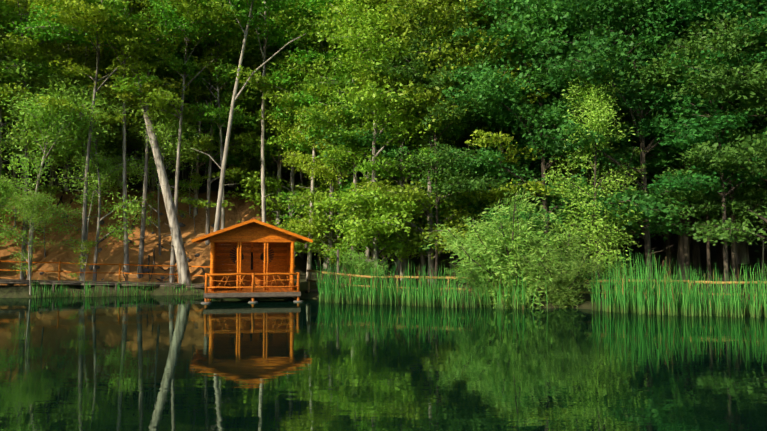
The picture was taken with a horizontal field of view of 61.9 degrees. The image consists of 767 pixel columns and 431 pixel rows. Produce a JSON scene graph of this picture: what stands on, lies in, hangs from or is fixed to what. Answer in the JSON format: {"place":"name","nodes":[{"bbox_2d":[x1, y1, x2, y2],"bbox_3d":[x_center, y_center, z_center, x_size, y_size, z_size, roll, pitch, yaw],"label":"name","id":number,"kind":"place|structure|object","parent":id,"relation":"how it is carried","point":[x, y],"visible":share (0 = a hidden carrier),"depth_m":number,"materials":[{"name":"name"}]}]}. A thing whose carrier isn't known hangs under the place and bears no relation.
{"place":"outdoors","nodes":[
{"label":"outdoors","id":0,"kind":"place"},
{"bbox_2d":[0,295,766,430],"bbox_3d":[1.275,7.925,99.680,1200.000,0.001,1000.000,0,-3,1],"label":"lake water","id":1,"kind":"structure","parent":0,"point":[149,363],"depth_m":13.76,"materials":[{"name":"green liquid"}]},
{"bbox_2d":[0,80,766,313],"bbox_3d":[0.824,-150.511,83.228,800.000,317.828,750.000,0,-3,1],"label":"terrain","id":2,"kind":"structure","parent":0,"point":[241,211],"depth_m":40.39,"materials":[{"name":"brown soil"}]},
{"bbox_2d":[0,174,31,234],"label":"bank bush","id":3,"kind":"object","parent":2,"relation":"on","point":[5,184],"visible":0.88,"depth_m":34.73,"materials":[{"name":"green plant"}]},
{"bbox_2d":[1,134,36,224],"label":"tree","id":4,"kind":"object","parent":2,"relation":"on","point":[16,152],"visible":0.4,"depth_m":39.43,"materials":[{"name":"green plant"}]},
{"bbox_2d":[2,100,37,185],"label":"bank bush","id":5,"kind":"object","parent":2,"relation":"on","point":[20,139],"visible":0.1,"depth_m":42.51,"materials":[{"name":"green plant"}]},
{"bbox_2d":[0,58,48,156],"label":"acacia tree","id":6,"kind":"object","parent":2,"relation":"on","point":[15,78],"visible":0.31,"depth_m":38.30,"materials":[{"name":"green plant"}]},
{"bbox_2d":[0,2,51,181],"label":"tree","id":7,"kind":"object","parent":2,"relation":"on","point":[22,170],"visible":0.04,"depth_m":46.44,"materials":[{"name":"green plant"}]},
{"bbox_2d":[0,44,58,233],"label":"acacia tree","id":8,"kind":"object","parent":2,"relation":"on","point":[17,136],"visible":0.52,"depth_m":36.49,"materials":[{"name":"green plant"}]},
{"bbox_2d":[0,0,75,228],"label":"tree","id":9,"kind":"object","parent":2,"relation":"on","point":[6,12],"visible":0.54,"depth_m":37.10,"materials":[{"name":"green plant"}]},
{"bbox_2d":[0,189,76,294],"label":"bank bush","id":10,"kind":"object","parent":2,"relation":"on","point":[31,200],"visible":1,"depth_m":34.11,"materials":[{"name":"green plant"}]},
{"bbox_2d":[27,183,65,257],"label":"tree","id":11,"kind":"object","parent":2,"relation":"on","point":[50,189],"visible":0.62,"depth_m":38.60,"materials":[{"name":"green plant"}]},
{"bbox_2d":[0,0,102,279],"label":"pale slim tree","id":12,"kind":"object","parent":2,"relation":"on","point":[10,44],"visible":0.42,"depth_m":37.28,"materials":[{"name":"green plant"}]},
{"bbox_2d":[0,77,110,285],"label":"acacia tree","id":13,"kind":"object","parent":2,"relation":"on","point":[65,124],"visible":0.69,"depth_m":36.01,"materials":[{"name":"green plant"}]},
{"bbox_2d":[7,42,108,205],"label":"acacia tree","id":14,"kind":"object","parent":2,"relation":"on","point":[73,54],"visible":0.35,"depth_m":42.22,"materials":[{"name":"green plant"}]},
{"bbox_2d":[19,19,108,175],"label":"tall tree","id":15,"kind":"object","parent":2,"relation":"on","point":[71,171],"visible":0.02,"depth_m":52.52,"materials":[{"name":"green plant"}]},
{"bbox_2d":[4,13,138,185],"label":"tree","id":16,"kind":"object","parent":2,"relation":"on","point":[51,173],"depth_m":45.69,"materials":[{"name":"green plant"}]},
{"bbox_2d":[1,5,145,190],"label":"tree","id":17,"kind":"object","parent":2,"relation":"on","point":[66,188],"visible":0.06,"depth_m":44.97,"materials":[{"name":"green plant"}]},
{"bbox_2d":[22,61,134,231],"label":"acacia tree","id":18,"kind":"object","parent":2,"relation":"on","point":[73,82],"visible":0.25,"depth_m":39.31,"materials":[{"name":"green plant"}]},
{"bbox_2d":[18,0,142,163],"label":"tree","id":19,"kind":"object","parent":2,"relation":"on","point":[117,152],"visible":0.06,"depth_m":44.18,"materials":[{"name":"green plant"}]},
{"bbox_2d":[66,239,98,293],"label":"tree","id":20,"kind":"object","parent":2,"relation":"on","point":[90,243],"visible":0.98,"depth_m":35.22,"materials":[{"name":"green plant"}]},
{"bbox_2d":[0,77,174,280],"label":"acacia tree","id":21,"kind":"object","parent":2,"relation":"on","point":[108,104],"visible":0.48,"depth_m":37.59,"materials":[{"name":"green plant"}]},
{"bbox_2d":[46,142,130,270],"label":"tree","id":22,"kind":"object","parent":2,"relation":"on","point":[104,167],"visible":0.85,"depth_m":38.20,"materials":[{"name":"green plant"}]},
{"bbox_2d":[28,0,191,280],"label":"pale slim tree","id":23,"kind":"object","parent":2,"relation":"on","point":[69,14],"visible":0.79,"depth_m":36.75,"materials":[{"name":"green plant"}]},
{"bbox_2d":[39,0,188,272],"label":"tree","id":24,"kind":"object","parent":2,"relation":"on","point":[116,4],"visible":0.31,"depth_m":37.18,"materials":[{"name":"green plant"}]},
{"bbox_2d":[0,0,240,283],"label":"leaning tree","id":25,"kind":"object","parent":2,"relation":"on","point":[184,276],"visible":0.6,"depth_m":37.47,"materials":[{"name":"green plant"}]},
{"bbox_2d":[107,35,150,158],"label":"tree","id":26,"kind":"object","parent":2,"relation":"on","point":[139,148],"depth_m":59.34,"materials":[{"name":"green plant"}]},
{"bbox_2d":[8,191,254,284],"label":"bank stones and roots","id":27,"kind":"object","parent":2,"relation":"on","point":[147,269],"visible":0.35,"depth_m":39.72,"materials":[{"name":"stone"}]},
{"bbox_2d":[95,16,182,186],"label":"tree","id":28,"kind":"object","parent":2,"relation":"on","point":[129,144],"visible":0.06,"depth_m":45.13,"materials":[{"name":"green plant"}]},
{"bbox_2d":[102,50,182,190],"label":"acacia tree","id":29,"kind":"object","parent":2,"relation":"on","point":[152,171],"visible":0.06,"depth_m":43.45,"materials":[{"name":"green plant"}]},
{"bbox_2d":[126,148,164,225],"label":"tree","id":30,"kind":"object","parent":2,"relation":"on","point":[142,178],"visible":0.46,"depth_m":41.64,"materials":[{"name":"green plant"}]},
{"bbox_2d":[80,0,241,278],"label":"pale slim tree","id":31,"kind":"object","parent":2,"relation":"on","point":[147,86],"visible":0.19,"depth_m":38.39,"materials":[{"name":"green plant"}]},
{"bbox_2d":[114,17,208,189],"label":"tree","id":32,"kind":"object","parent":2,"relation":"on","point":[154,125],"depth_m":45.46,"materials":[{"name":"green plant"}]},
{"bbox_2d":[113,109,224,254],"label":"acacia tree","id":33,"kind":"object","parent":2,"relation":"on","point":[161,126],"visible":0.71,"depth_m":39.72,"materials":[{"name":"green plant"}]},
{"bbox_2d":[142,35,216,179],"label":"tree","id":34,"kind":"object","parent":2,"relation":"on","point":[174,173],"visible":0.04,"depth_m":49.07,"materials":[{"name":"green plant"}]},
{"bbox_2d":[178,171,205,233],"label":"tree","id":35,"kind":"object","parent":2,"relation":"on","point":[198,177],"visible":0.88,"depth_m":41.57,"materials":[{"name":"green plant"}]},
{"bbox_2d":[173,132,212,213],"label":"bank bush","id":36,"kind":"object","parent":2,"relation":"on","point":[200,167],"visible":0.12,"depth_m":44.22,"materials":[{"name":"green plant"}]},
{"bbox_2d":[177,92,218,178],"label":"tree","id":37,"kind":"object","parent":2,"relation":"on","point":[184,173],"depth_m":54.97,"materials":[{"name":"green plant"}]},
{"bbox_2d":[129,0,272,282],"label":"slim tree","id":38,"kind":"object","parent":2,"relation":"on","point":[186,8],"visible":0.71,"depth_m":38.26,"materials":[{"name":"green plant"}]},
{"bbox_2d":[168,40,241,215],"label":"tree","id":39,"kind":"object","parent":2,"relation":"on","point":[231,159],"depth_m":43.44,"materials":[{"name":"green plant"}]},
{"bbox_2d":[163,17,246,193],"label":"tree","id":40,"kind":"object","parent":2,"relation":"on","point":[205,129],"visible":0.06,"depth_m":46.09,"materials":[{"name":"green plant"}]},
{"bbox_2d":[152,0,263,264],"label":"tree","id":41,"kind":"object","parent":2,"relation":"on","point":[219,113],"visible":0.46,"depth_m":39.88,"materials":[{"name":"green plant"}]},
{"bbox_2d":[173,13,260,244],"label":"tree","id":42,"kind":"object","parent":2,"relation":"on","point":[233,174],"depth_m":41.16,"materials":[{"name":"green plant"}]},
{"bbox_2d":[213,22,236,187],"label":"tall tree","id":43,"kind":"object","parent":2,"relation":"on","point":[233,185],"depth_m":50.40,"materials":[{"name":"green plant"}]},
{"bbox_2d":[200,14,267,188],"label":"tree","id":44,"kind":"object","parent":2,"relation":"on","point":[252,112],"visible":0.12,"depth_m":49.26,"materials":[{"name":"green plant"}]},
{"bbox_2d":[214,100,253,164],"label":"tree","id":45,"kind":"object","parent":2,"relation":"on","point":[238,134],"visible":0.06,"depth_m":46.98,"materials":[{"name":"green plant"}]},
{"bbox_2d":[191,217,312,303],"bbox_3d":[-6.792,2.991,33.123,5.900,5.656,5.090,1,-3,-12],"label":"cabin","id":46,"kind":"object","parent":2,"relation":"on","point":[252,239],"visible":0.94,"depth_m":32.17,"materials":[{"name":"orange wood"}]},
{"bbox_2d":[192,0,313,264],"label":"tree","id":47,"kind":"object","parent":2,"relation":"on","point":[221,186],"visible":0.75,"depth_m":37.07,"materials":[{"name":"white plant"}]},
{"bbox_2d":[197,0,327,261],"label":"pale slim tree","id":48,"kind":"object","parent":2,"relation":"on","point":[268,5],"visible":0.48,"depth_m":38.88,"materials":[{"name":"green plant"}]},
{"bbox_2d":[211,0,323,225],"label":"tree","id":49,"kind":"object","parent":2,"relation":"on","point":[279,143],"visible":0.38,"depth_m":41.73,"materials":[{"name":"green plant"}]},
{"bbox_2d":[217,1,319,194],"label":"tree","id":50,"kind":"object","parent":2,"relation":"on","point":[242,129],"depth_m":46.65,"materials":[{"name":"green plant"}]},
{"bbox_2d":[235,51,317,193],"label":"tree","id":51,"kind":"object","parent":2,"relation":"on","point":[269,168],"visible":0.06,"depth_m":46.74,"materials":[{"name":"green plant"}]},
{"bbox_2d":[214,0,348,235],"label":"tree","id":52,"kind":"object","parent":2,"relation":"on","point":[251,181],"depth_m":42.43,"materials":[{"name":"green plant"}]},
{"bbox_2d":[271,189,309,264],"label":"tree","id":53,"kind":"object","parent":2,"relation":"on","point":[285,196],"visible":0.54,"depth_m":40.58,"materials":[{"name":"green plant"}]},
{"bbox_2d":[246,56,337,267],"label":"tree","id":54,"kind":"object","parent":2,"relation":"on","point":[318,261],"depth_m":46.29,"materials":[{"name":"green plant"}]},
{"bbox_2d":[227,0,367,282],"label":"tree","id":55,"kind":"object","parent":2,"relation":"on","point":[256,79],"depth_m":38.10,"materials":[{"name":"green plant"}]},
{"bbox_2d":[245,33,351,259],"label":"tree","id":56,"kind":"object","parent":2,"relation":"on","point":[301,254],"visible":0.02,"depth_m":45.88,"materials":[{"name":"green plant"}]},
{"bbox_2d":[260,0,355,281],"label":"pale slim tree","id":57,"kind":"object","parent":2,"relation":"on","point":[310,100],"visible":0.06,"depth_m":38.54,"materials":[{"name":"green plant"}]},
{"bbox_2d":[258,32,360,268],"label":"tall tree","id":58,"kind":"object","parent":2,"relation":"on","point":[349,180],"visible":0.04,"depth_m":41.98,"materials":[{"name":"green plant"}]},
{"bbox_2d":[283,14,364,273],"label":"slim tree","id":59,"kind":"object","parent":2,"relation":"on","point":[316,83],"visible":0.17,"depth_m":36.78,"materials":[{"name":"green plant"}]},
{"bbox_2d":[314,171,344,241],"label":"tree","id":60,"kind":"object","parent":2,"relation":"on","point":[325,188],"visible":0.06,"depth_m":43.42,"materials":[{"name":"green plant"}]},
{"bbox_2d":[266,45,396,281],"bbox_3d":[-3.318,-2.761,38.828,7.471,15.453,7.495,1,-3,-15],"label":"tree","id":61,"kind":"object","parent":2,"relation":"on","point":[298,159],"visible":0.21,"depth_m":38.77,"materials":[{"name":"green plant"}]},
{"bbox_2d":[293,16,387,285],"bbox_3d":[-0.553,-6.602,39.535,10.392,23.989,10.658,2,-4,-35],"label":"pale slim tree","id":62,"kind":"object","parent":2,"relation":"on","point":[335,78],"visible":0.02,"depth_m":36.81,"materials":[{"name":"green plant"}]},
{"bbox_2d":[272,13,410,272],"bbox_3d":[-2.464,-6.287,41.337,9.653,22.616,9.663,1,-3,-10],"label":"tall tree","id":63,"kind":"object","parent":2,"relation":"on","point":[325,56],"visible":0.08,"depth_m":38.98,"materials":[{"name":"green plant"}]},
{"bbox_2d":[279,13,415,284],"bbox_3d":[-2.000,-3.577,37.666,8.470,17.464,8.443,0,-3,-5],"label":"tree","id":64,"kind":"object","parent":2,"relation":"on","point":[317,117],"visible":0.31,"depth_m":36.22,"materials":[{"name":"green plant"}]},
{"bbox_2d":[330,249,391,291],"bbox_3d":[-1.114,3.236,34.147,3.532,3.178,2.894,1,-3,-19],"label":"willow bush","id":65,"kind":"object","parent":2,"relation":"on","point":[360,263],"visible":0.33,"depth_m":34.04,"materials":[{"name":"green plant"}]},
{"bbox_2d":[305,1,453,279],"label":"tree","id":66,"kind":"object","parent":2,"relation":"on","point":[364,138],"visible":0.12,"depth_m":36.06,"materials":[{"name":"green plant"}]},
{"bbox_2d":[0,260,766,305],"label":"fence","id":67,"kind":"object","parent":2,"relation":"on","point":[50,282],"visible":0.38,"depth_m":35.51,"materials":[{"name":"orange wood"}]},
{"bbox_2d":[316,0,455,282],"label":"pale slim tree","id":68,"kind":"object","parent":2,"relation":"on","point":[422,260],"depth_m":36.62,"materials":[{"name":"green plant"}]},
{"bbox_2d":[309,0,472,288],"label":"tree","id":69,"kind":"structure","parent":2,"relation":"on","point":[358,38],"depth_m":33.32,"materials":[{"name":"green plant"}]},
{"bbox_2d":[32,248,766,318],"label":"reeds","id":70,"kind":"object","parent":2,"relation":"on","point":[690,303],"visible":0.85,"depth_m":26.40,"materials":[{"name":"green plant"}]},
{"bbox_2d":[306,1,496,278],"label":"slim tree","id":71,"kind":"object","parent":2,"relation":"on","point":[410,142],"visible":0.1,"depth_m":36.33,"materials":[{"name":"green plant"}]},
{"bbox_2d":[347,12,462,284],"bbox_3d":[1.239,-3.331,36.714,6.528,16.970,8.209,-2,-3,26],"label":"tree","id":72,"kind":"object","parent":2,"relation":"on","point":[386,173],"visible":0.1,"depth_m":35.65,"materials":[{"name":"green plant"}]},
{"bbox_2d":[333,0,492,280],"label":"tree","id":73,"kind":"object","parent":2,"relation":"on","point":[403,263],"depth_m":37.60,"materials":[{"name":"green plant"}]},
{"bbox_2d":[356,13,508,276],"bbox_3d":[2.741,-7.415,39.539,12.180,25.114,12.142,0,-3,3],"label":"tree","id":74,"kind":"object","parent":2,"relation":"on","point":[419,239],"depth_m":36.99,"materials":[{"name":"green plant"}]},
{"bbox_2d":[327,0,548,286],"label":"tree","id":75,"kind":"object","parent":2,"relation":"on","point":[409,192],"depth_m":33.17,"materials":[{"name":"green plant"}]},
{"bbox_2d":[375,0,510,280],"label":"pale slim tree","id":76,"kind":"object","parent":2,"relation":"on","point":[476,11],"visible":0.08,"depth_m":34.51,"materials":[{"name":"green plant"}]},
{"bbox_2d":[363,0,535,284],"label":"tree","id":77,"kind":"object","parent":2,"relation":"on","point":[463,184],"visible":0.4,"depth_m":32.68,"materials":[{"name":"green plant"}]},
{"bbox_2d":[411,115,496,271],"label":"tall tree","id":78,"kind":"object","parent":2,"relation":"on","point":[426,260],"depth_m":41.70,"materials":[{"name":"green plant"}]},
{"bbox_2d":[412,130,505,279],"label":"tree","id":79,"kind":"object","parent":2,"relation":"on","point":[462,144],"visible":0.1,"depth_m":36.27,"materials":[{"name":"green plant"}]},
{"bbox_2d":[443,251,503,305],"bbox_3d":[4.414,3.119,29.705,3.853,3.467,3.157,3,-4,-44],"label":"willow bush","id":80,"kind":"object","parent":2,"relation":"on","point":[469,278],"visible":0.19,"depth_m":29.01,"materials":[{"name":"green plant"}]},
{"bbox_2d":[429,0,568,250],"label":"tree","id":81,"kind":"object","parent":2,"relation":"on","point":[497,139],"visible":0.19,"depth_m":32.83,"materials":[{"name":"green plant"}]},
{"bbox_2d":[423,188,583,308],"bbox_3d":[5.562,1.958,29.626,7.193,6.471,5.894,-1,-3,13],"label":"willow bush","id":82,"kind":"object","parent":2,"relation":"on","point":[499,266],"visible":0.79,"depth_m":28.39,"materials":[{"name":"green plant"}]},
{"bbox_2d":[461,3,581,264],"bbox_3d":[8.233,-8.777,38.625,11.204,26.642,10.283,-1,-3,22],"label":"tall tree","id":83,"kind":"object","parent":2,"relation":"on","point":[552,97],"visible":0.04,"depth_m":36.09,"materials":[{"name":"green plant"}]},
{"bbox_2d":[412,0,652,253],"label":"tree","id":84,"kind":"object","parent":2,"relation":"on","point":[473,128],"depth_m":34.18,"materials":[{"name":"green plant"}]},
{"bbox_2d":[483,108,583,249],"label":"tree","id":85,"kind":"object","parent":2,"relation":"on","point":[522,145],"visible":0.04,"depth_m":35.50,"materials":[{"name":"green plant"}]},
{"bbox_2d":[496,122,588,249],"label":"tree","id":86,"kind":"object","parent":2,"relation":"on","point":[537,176],"visible":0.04,"depth_m":38.31,"materials":[{"name":"green plant"}]},
{"bbox_2d":[428,0,680,269],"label":"tree","id":87,"kind":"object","parent":2,"relation":"on","point":[541,14],"depth_m":31.80,"materials":[{"name":"green plant"}]},
{"bbox_2d":[507,228,605,308],"bbox_3d":[7.506,2.668,27.938,3.947,4.333,4.817,1,-3,-11],"label":"willow bush","id":88,"kind":"object","parent":2,"relation":"on","point":[562,291],"visible":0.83,"depth_m":27.62,"materials":[{"name":"green plant"}]},
{"bbox_2d":[525,153,589,240],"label":"tall tree","id":89,"kind":"object","parent":2,"relation":"on","point":[560,173],"visible":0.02,"depth_m":37.13,"materials":[{"name":"green plant"}]},
{"bbox_2d":[546,154,600,270],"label":"tree","id":90,"kind":"object","parent":2,"relation":"on","point":[565,171],"visible":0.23,"depth_m":33.88,"materials":[{"name":"green plant"}]},
{"bbox_2d":[512,1,671,269],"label":"tree","id":91,"kind":"object","parent":2,"relation":"on","point":[634,141],"visible":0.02,"depth_m":35.33,"materials":[{"name":"green plant"}]},
{"bbox_2d":[476,0,708,278],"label":"tree","id":92,"kind":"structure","parent":2,"relation":"on","point":[666,157],"depth_m":32.00,"materials":[{"name":"green plant"}]},
{"bbox_2d":[543,54,646,297],"bbox_3d":[9.963,-1.340,30.058,4.606,12.616,4.085,-1,-3,21],"label":"pale willow tree","id":93,"kind":"object","parent":2,"relation":"on","point":[595,97],"visible":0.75,"depth_m":29.88,"materials":[{"name":"green plant"}]},
{"bbox_2d":[574,163,619,278],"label":"tree","id":94,"kind":"object","parent":2,"relation":"on","point":[587,177],"visible":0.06,"depth_m":35.60,"materials":[{"name":"green plant"}]},
{"bbox_2d":[573,90,649,296],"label":"willow tree","id":95,"kind":"object","parent":2,"relation":"on","point":[606,196],"visible":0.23,"depth_m":31.68,"materials":[{"name":"green plant"}]},
{"bbox_2d":[511,0,765,290],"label":"tree","id":96,"kind":"object","parent":2,"relation":"on","point":[590,48],"visible":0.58,"depth_m":30.36,"materials":[{"name":"green plant"}]},
{"bbox_2d":[608,127,701,271],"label":"tall tree","id":97,"kind":"object","parent":2,"relation":"on","point":[696,260],"depth_m":37.19,"materials":[{"name":"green plant"}]},
{"bbox_2d":[554,0,761,279],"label":"tree","id":98,"kind":"object","parent":2,"relation":"on","point":[644,75],"visible":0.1,"depth_m":32.44,"materials":[{"name":"green plant"}]},
{"bbox_2d":[661,177,672,251],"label":"tall tree","id":99,"kind":"object","parent":2,"relation":"on","point":[663,244],"depth_m":43.99,"materials":[{"name":"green plant"}]},
{"bbox_2d":[572,0,766,283],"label":"tall tree","id":100,"kind":"object","parent":2,"relation":"on","point":[683,254],"visible":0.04,"depth_m":33.27,"materials":[{"name":"green plant"}]},
{"bbox_2d":[584,0,766,288],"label":"tree","id":101,"kind":"object","parent":2,"relation":"on","point":[722,121],"visible":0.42,"depth_m":29.09,"materials":[{"name":"green plant"}]},
{"bbox_2d":[610,1,766,286],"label":"tree","id":102,"kind":"object","parent":2,"relation":"on","point":[740,190],"visible":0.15,"depth_m":30.87,"materials":[{"name":"green plant"}]},
{"bbox_2d":[626,0,766,292],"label":"tree","id":103,"kind":"object","parent":2,"relation":"on","point":[679,179],"visible":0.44,"depth_m":29.38,"materials":[{"name":"green plant"}]},
{"bbox_2d":[656,0,766,245],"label":"tree","id":104,"kind":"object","parent":2,"relation":"on","point":[751,87],"depth_m":28.09,"materials":[{"name":"green plant"}]},
{"bbox_2d":[716,172,729,268],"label":"tall tree","id":105,"kind":"object","parent":2,"relation":"on","point":[719,258],"depth_m":38.92,"materials":[{"name":"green plant"}]},
{"bbox_2d":[693,127,766,229],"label":"tree","id":106,"kind":"object","parent":2,"relation":"on","point":[720,216],"visible":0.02,"depth_m":35.72,"materials":[{"name":"green plant"}]},
{"bbox_2d":[735,129,749,263],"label":"tall tree","id":107,"kind":"object","parent":2,"relation":"on","point":[743,250],"depth_m":39.82,"materials":[{"name":"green plant"}]},
{"bbox_2d":[742,177,766,279],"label":"tree","id":108,"kind":"object","parent":2,"relation":"on","point":[762,185],"visible":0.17,"depth_m":33.33,"materials":[{"name":"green plant"}]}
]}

